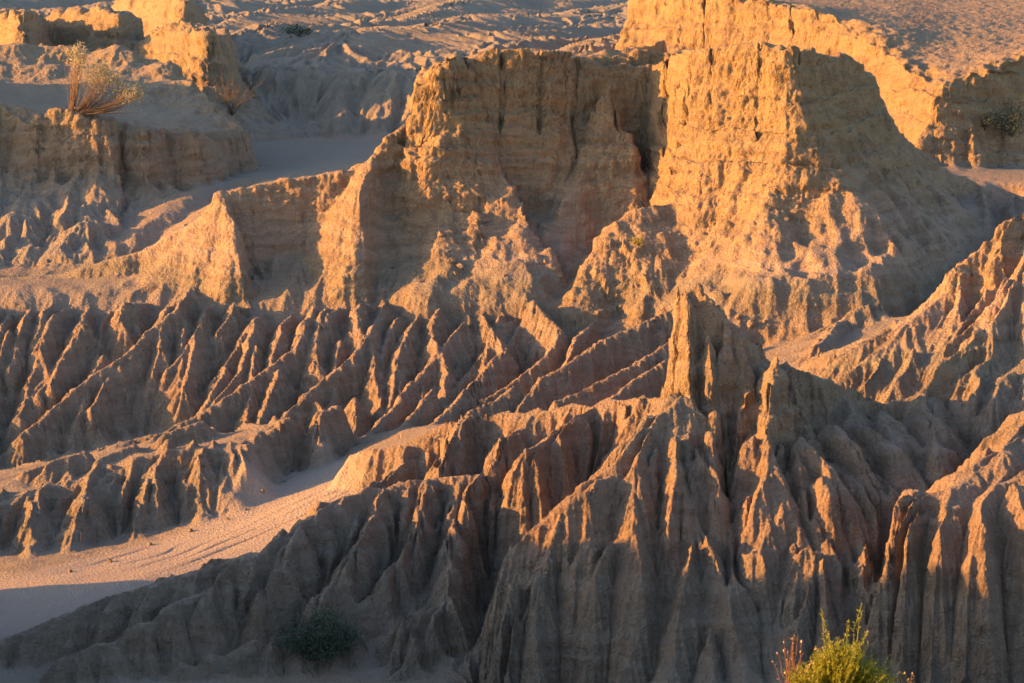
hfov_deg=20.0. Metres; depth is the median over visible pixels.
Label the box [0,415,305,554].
terrace
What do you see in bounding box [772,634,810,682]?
dry stems
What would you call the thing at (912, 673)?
budding sprig
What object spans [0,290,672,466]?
fluted slope
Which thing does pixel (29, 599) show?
sand wash
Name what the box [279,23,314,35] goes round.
scrub bush
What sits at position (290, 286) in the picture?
valley floor
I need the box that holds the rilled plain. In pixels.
[0,0,627,137]
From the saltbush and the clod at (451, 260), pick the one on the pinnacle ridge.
the saltbush
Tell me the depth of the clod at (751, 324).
112.13 m
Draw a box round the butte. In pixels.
[20,42,1021,346]
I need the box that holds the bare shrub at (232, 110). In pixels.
[211,70,271,115]
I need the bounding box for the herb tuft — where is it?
[628,235,644,245]
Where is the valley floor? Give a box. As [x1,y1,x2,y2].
[0,132,1023,682]
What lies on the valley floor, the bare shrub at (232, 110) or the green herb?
the green herb
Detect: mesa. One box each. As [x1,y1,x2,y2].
[0,0,321,465]
[615,0,1023,167]
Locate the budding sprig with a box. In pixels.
[897,671,913,682]
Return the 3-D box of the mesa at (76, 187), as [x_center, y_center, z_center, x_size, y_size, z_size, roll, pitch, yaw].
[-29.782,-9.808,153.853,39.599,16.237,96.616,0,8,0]
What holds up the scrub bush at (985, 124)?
on the mesa at (944, 72)
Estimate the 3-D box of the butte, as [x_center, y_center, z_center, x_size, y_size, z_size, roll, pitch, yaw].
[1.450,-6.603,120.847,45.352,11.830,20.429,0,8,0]
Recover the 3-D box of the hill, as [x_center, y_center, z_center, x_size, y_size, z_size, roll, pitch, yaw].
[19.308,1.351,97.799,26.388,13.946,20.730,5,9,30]
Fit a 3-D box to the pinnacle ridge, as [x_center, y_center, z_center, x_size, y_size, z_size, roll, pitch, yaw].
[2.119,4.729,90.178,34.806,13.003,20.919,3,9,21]
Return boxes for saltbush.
[268,601,367,663]
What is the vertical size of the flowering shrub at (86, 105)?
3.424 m
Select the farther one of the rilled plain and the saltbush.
the rilled plain
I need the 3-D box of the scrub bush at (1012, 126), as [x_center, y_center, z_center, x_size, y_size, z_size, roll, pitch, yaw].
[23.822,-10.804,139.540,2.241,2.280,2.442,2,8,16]
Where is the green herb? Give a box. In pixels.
[783,603,898,682]
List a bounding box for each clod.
[437,231,444,236]
[447,256,456,263]
[456,263,464,269]
[557,273,563,278]
[747,320,755,327]
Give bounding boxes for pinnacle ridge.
[0,284,1023,682]
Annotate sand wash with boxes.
[0,458,352,637]
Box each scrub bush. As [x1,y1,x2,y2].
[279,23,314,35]
[978,110,996,129]
[988,95,1023,136]
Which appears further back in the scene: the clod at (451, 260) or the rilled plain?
the rilled plain
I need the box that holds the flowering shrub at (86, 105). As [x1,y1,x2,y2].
[56,40,149,113]
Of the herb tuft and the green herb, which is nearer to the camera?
the green herb
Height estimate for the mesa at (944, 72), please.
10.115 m
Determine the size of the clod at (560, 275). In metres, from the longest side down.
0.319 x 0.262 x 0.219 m
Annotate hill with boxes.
[793,212,1023,452]
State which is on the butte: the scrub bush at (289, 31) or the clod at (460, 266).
the clod at (460, 266)
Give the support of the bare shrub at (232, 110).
on the mesa at (76, 187)
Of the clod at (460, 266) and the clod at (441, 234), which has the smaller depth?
the clod at (460, 266)

